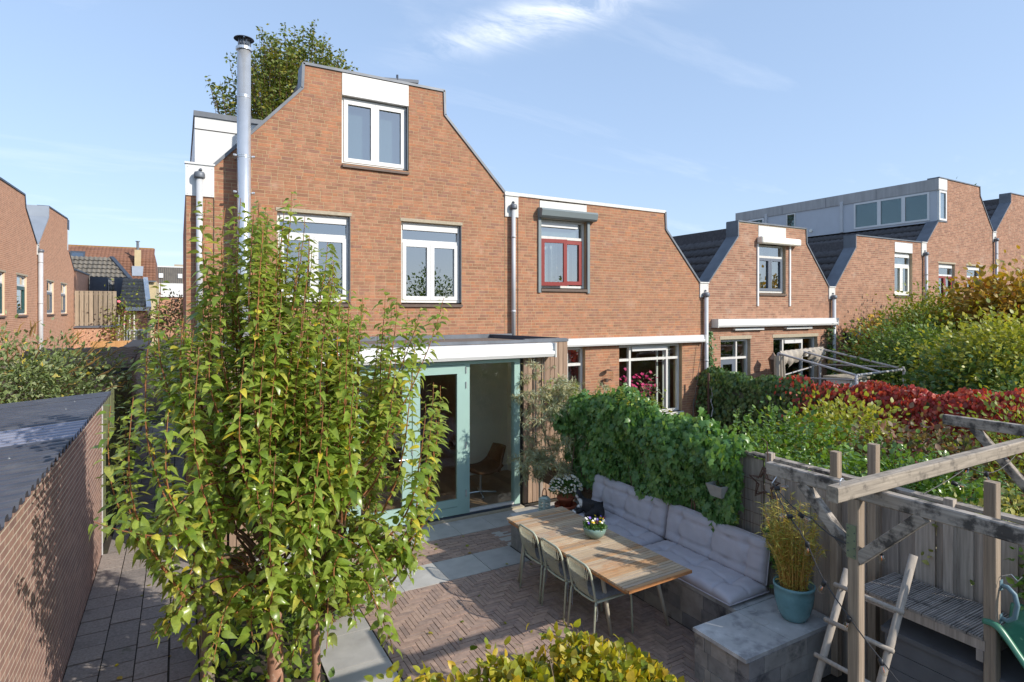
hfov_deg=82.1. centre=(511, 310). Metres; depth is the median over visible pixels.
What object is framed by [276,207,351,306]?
window
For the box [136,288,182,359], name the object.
rusty shrub
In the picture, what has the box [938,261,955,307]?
window
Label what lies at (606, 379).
wall lamp
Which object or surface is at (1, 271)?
window
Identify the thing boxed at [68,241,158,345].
brown roofed house
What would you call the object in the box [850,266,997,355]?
lime tree
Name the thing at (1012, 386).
dark tree
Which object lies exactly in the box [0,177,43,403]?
terraced house
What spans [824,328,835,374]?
ivy
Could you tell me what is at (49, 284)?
window
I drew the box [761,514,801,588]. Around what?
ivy
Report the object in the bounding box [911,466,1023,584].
variegated bush
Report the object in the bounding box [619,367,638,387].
flower vase
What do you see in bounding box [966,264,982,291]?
window
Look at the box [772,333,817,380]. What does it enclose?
window
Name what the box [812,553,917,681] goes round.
ladder
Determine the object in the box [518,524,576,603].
garden chair
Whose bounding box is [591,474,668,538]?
back cushion
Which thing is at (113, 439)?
board fence
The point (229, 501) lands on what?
pear tree
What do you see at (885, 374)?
back bush
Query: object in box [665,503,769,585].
back cushion
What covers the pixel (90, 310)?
plank screen
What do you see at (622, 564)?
garden table
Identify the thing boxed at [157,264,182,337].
grey roofed house
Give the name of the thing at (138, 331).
window
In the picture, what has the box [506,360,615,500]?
willow shrub
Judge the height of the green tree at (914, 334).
3.630 m
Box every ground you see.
[62,332,504,679]
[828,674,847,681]
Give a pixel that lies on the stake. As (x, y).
(204, 633)
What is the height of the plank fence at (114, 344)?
2.350 m
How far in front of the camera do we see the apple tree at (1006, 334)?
12.19 m
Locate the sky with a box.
[0,0,1023,265]
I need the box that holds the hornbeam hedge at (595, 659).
[364,618,703,681]
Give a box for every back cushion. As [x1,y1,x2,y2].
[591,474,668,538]
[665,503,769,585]
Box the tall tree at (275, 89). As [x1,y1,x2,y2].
[205,19,357,119]
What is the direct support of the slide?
attached to the play platform
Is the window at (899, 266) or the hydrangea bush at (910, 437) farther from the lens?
the window at (899, 266)
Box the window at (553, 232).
[541,219,587,291]
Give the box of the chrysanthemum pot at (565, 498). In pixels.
[548,473,582,509]
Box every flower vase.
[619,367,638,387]
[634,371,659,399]
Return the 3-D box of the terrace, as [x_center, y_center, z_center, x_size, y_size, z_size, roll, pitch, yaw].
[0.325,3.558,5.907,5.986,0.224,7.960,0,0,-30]
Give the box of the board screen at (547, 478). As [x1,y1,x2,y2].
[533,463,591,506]
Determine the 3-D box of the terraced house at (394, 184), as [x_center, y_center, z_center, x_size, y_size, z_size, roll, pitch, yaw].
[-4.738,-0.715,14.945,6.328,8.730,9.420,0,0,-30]
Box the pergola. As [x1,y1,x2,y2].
[766,414,1023,681]
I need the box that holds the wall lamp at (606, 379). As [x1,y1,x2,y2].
[603,369,612,381]
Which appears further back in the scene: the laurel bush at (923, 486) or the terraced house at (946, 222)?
the terraced house at (946, 222)
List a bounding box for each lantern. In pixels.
[539,488,549,510]
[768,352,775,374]
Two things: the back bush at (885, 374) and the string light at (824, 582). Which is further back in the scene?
the back bush at (885, 374)
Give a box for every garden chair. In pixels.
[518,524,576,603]
[540,538,602,622]
[566,554,633,633]
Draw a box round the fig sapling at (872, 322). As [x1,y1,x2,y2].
[827,313,893,373]
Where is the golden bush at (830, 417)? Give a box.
[764,380,928,468]
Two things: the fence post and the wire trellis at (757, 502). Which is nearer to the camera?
the wire trellis at (757, 502)
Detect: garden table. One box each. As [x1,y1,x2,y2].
[506,507,691,636]
[823,374,870,386]
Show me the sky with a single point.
(703, 113)
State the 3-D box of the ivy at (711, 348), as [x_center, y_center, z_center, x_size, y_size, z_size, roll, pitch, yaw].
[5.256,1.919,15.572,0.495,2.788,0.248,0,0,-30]
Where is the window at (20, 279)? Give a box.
[16,272,28,316]
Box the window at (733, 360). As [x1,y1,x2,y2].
[720,335,751,375]
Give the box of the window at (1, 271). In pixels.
[0,269,6,317]
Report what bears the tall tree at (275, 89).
on the ground at (156, 407)
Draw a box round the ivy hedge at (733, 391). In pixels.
[695,365,1020,513]
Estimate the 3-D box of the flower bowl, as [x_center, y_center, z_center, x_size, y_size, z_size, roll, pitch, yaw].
[0.992,2.576,6.987,0.320,0.247,0.308,0,0,-30]
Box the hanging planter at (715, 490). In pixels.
[706,470,727,498]
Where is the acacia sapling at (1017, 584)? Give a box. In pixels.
[1004,546,1023,609]
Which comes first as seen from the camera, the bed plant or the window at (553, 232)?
the bed plant
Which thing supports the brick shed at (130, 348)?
on the ground at (156, 407)
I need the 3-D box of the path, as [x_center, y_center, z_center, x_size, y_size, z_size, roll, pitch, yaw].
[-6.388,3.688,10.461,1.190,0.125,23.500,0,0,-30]
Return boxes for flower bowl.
[583,515,607,538]
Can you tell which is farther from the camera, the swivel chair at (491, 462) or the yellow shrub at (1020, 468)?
the swivel chair at (491, 462)
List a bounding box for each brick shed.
[0,391,110,681]
[3,340,151,449]
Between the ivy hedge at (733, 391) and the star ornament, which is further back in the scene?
the ivy hedge at (733, 391)
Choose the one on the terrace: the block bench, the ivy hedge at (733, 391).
the block bench
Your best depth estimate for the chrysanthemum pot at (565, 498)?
8.79 m
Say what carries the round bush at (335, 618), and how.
on the terrace
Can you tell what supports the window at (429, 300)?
in the terraced house at (394, 184)
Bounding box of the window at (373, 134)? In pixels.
[342,97,408,174]
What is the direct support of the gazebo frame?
on the garden ground
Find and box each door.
[352,368,412,526]
[412,365,466,520]
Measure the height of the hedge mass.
3.797 m
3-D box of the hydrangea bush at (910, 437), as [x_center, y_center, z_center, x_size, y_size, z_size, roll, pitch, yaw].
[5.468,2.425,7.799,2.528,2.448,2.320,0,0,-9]
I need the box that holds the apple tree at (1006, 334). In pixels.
[875,293,1023,417]
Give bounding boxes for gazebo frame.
[774,347,905,384]
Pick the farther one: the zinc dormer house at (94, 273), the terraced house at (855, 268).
the zinc dormer house at (94, 273)
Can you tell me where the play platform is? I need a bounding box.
[830,443,1008,681]
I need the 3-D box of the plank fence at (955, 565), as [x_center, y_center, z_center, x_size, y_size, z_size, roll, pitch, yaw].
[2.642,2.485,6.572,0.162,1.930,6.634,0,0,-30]
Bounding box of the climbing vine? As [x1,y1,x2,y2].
[542,375,559,454]
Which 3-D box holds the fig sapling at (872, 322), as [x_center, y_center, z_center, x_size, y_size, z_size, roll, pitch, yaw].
[10.827,1.752,17.914,2.455,3.408,1.524,0,0,-30]
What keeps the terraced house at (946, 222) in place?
on the ground at (156, 407)
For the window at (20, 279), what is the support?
in the terraced house at (20, 250)
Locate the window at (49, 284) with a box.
[46,279,54,315]
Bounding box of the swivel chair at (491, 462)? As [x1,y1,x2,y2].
[470,443,505,497]
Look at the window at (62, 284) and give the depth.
28.32 m
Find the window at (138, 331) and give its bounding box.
[127,329,147,340]
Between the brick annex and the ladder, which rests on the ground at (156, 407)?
the brick annex
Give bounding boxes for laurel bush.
[720,395,881,494]
[786,426,1022,520]
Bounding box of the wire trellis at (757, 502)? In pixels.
[736,476,781,565]
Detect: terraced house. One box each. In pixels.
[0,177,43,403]
[27,205,74,348]
[183,35,517,526]
[504,191,705,462]
[673,220,838,391]
[735,177,993,314]
[809,234,923,373]
[983,193,1023,284]
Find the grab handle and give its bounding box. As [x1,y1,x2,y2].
[1000,574,1021,623]
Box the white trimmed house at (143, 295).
[119,277,150,359]
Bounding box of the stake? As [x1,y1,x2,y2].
[196,578,214,681]
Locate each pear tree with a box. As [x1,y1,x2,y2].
[88,191,451,681]
[236,276,451,681]
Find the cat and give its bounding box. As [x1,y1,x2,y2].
[572,488,604,519]
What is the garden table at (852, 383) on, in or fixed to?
on the garden ground
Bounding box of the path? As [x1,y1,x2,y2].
[62,413,199,681]
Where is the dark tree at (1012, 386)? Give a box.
[884,337,1023,418]
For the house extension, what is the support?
on the garden ground
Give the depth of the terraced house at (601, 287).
14.03 m
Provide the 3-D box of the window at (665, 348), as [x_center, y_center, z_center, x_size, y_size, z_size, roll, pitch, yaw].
[3.393,2.152,14.832,2.120,2.595,0.470,0,0,-30]
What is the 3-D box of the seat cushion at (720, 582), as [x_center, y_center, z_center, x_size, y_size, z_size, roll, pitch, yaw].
[2.063,2.896,6.626,0.612,0.127,1.475,0,0,-30]
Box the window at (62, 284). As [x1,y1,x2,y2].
[60,282,67,314]
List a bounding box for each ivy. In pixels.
[551,383,757,531]
[704,331,716,377]
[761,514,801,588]
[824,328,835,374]
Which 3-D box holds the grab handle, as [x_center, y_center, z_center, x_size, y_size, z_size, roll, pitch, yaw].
[3.438,1.997,4.046,0.040,0.367,0.121,0,0,-30]
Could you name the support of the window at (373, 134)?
in the terraced house at (394, 184)
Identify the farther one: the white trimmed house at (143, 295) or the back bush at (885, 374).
the white trimmed house at (143, 295)
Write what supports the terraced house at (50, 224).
on the ground at (156, 407)
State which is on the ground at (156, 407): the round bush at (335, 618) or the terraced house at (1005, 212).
the terraced house at (1005, 212)
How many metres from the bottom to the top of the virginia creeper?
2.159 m
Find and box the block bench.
[509,501,830,681]
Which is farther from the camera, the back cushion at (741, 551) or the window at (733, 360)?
the window at (733, 360)
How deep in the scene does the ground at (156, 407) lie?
23.00 m
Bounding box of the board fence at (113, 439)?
[103,368,135,553]
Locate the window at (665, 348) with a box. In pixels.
[619,343,683,414]
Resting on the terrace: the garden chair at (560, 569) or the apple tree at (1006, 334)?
the garden chair at (560, 569)
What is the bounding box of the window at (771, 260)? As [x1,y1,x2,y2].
[759,245,786,295]
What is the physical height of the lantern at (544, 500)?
0.332 m
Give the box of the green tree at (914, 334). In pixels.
[823,304,978,399]
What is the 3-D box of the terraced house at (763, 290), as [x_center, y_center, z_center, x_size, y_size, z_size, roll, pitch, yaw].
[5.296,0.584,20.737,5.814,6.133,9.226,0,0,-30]
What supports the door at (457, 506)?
in the house extension
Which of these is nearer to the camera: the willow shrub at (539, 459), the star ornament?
the star ornament
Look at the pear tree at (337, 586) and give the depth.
4.80 m
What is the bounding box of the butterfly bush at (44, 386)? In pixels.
[0,309,166,461]
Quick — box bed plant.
[209,581,334,681]
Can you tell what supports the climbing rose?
attached to the white trellis at (129, 328)
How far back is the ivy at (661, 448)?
7.44 m
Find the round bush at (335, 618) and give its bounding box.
[282,525,387,633]
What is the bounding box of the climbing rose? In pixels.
[98,278,148,354]
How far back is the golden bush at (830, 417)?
8.96 m
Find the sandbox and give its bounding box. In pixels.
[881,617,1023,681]
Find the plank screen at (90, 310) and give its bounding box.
[74,291,115,325]
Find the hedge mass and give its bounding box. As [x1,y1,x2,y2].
[841,339,944,385]
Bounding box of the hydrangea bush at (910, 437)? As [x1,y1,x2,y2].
[816,402,1023,504]
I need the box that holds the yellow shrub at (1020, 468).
[938,374,1023,515]
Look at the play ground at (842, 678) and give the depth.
5.51 m
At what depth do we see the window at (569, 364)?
13.73 m
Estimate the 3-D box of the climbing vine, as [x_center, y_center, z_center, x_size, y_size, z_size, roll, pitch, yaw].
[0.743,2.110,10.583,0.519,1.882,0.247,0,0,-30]
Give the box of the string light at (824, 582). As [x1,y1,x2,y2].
[773,455,1014,681]
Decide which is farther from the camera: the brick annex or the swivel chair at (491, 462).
the brick annex
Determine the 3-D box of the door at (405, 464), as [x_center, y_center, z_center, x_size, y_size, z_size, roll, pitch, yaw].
[-1.989,2.145,9.095,0.950,2.470,0.112,0,0,-30]
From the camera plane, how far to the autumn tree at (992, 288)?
15.99 m
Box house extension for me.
[215,333,568,557]
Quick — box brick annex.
[73,324,122,348]
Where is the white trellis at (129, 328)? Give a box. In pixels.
[118,315,134,340]
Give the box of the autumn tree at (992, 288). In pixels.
[914,245,1023,363]
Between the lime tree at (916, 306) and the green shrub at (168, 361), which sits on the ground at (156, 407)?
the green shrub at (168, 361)
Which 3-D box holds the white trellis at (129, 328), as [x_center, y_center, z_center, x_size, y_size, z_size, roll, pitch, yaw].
[-20.784,1.850,31.699,0.760,3.200,0.050,0,0,-30]
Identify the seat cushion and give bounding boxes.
[578,510,663,545]
[644,540,768,605]
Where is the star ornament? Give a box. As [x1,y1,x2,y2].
[749,438,780,500]
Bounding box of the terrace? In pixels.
[201,501,847,681]
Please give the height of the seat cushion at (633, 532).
0.128 m
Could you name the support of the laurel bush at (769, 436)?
on the garden ground
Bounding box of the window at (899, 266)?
[895,253,913,297]
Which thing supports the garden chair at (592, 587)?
on the terrace
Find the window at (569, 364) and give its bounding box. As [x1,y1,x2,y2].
[567,347,581,392]
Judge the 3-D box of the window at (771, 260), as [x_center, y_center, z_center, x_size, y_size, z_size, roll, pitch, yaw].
[7.446,-1.141,17.052,1.200,1.453,0.342,0,0,-30]
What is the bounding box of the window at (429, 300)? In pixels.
[400,218,462,306]
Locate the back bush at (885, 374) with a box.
[882,349,977,405]
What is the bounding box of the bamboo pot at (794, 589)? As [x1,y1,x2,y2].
[755,488,829,622]
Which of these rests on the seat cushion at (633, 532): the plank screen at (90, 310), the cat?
the cat
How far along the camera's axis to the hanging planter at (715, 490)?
6.56 m
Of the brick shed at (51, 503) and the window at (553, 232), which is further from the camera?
the window at (553, 232)
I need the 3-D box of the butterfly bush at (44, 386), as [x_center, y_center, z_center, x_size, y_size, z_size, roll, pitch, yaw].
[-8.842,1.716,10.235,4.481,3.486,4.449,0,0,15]
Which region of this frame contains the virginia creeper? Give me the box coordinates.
[774,374,1023,506]
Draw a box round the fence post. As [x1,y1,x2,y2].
[707,373,712,416]
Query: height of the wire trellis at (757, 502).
0.870 m
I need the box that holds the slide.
[982,602,1023,667]
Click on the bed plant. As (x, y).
(290, 672)
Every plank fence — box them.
[90,340,131,347]
[574,425,1023,678]
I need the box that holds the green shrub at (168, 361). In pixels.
[148,329,182,399]
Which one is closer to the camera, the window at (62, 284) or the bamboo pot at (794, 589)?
the bamboo pot at (794, 589)
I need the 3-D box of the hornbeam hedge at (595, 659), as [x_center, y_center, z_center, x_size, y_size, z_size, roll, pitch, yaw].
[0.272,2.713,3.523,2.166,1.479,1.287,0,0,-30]
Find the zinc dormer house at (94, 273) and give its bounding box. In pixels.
[71,256,131,340]

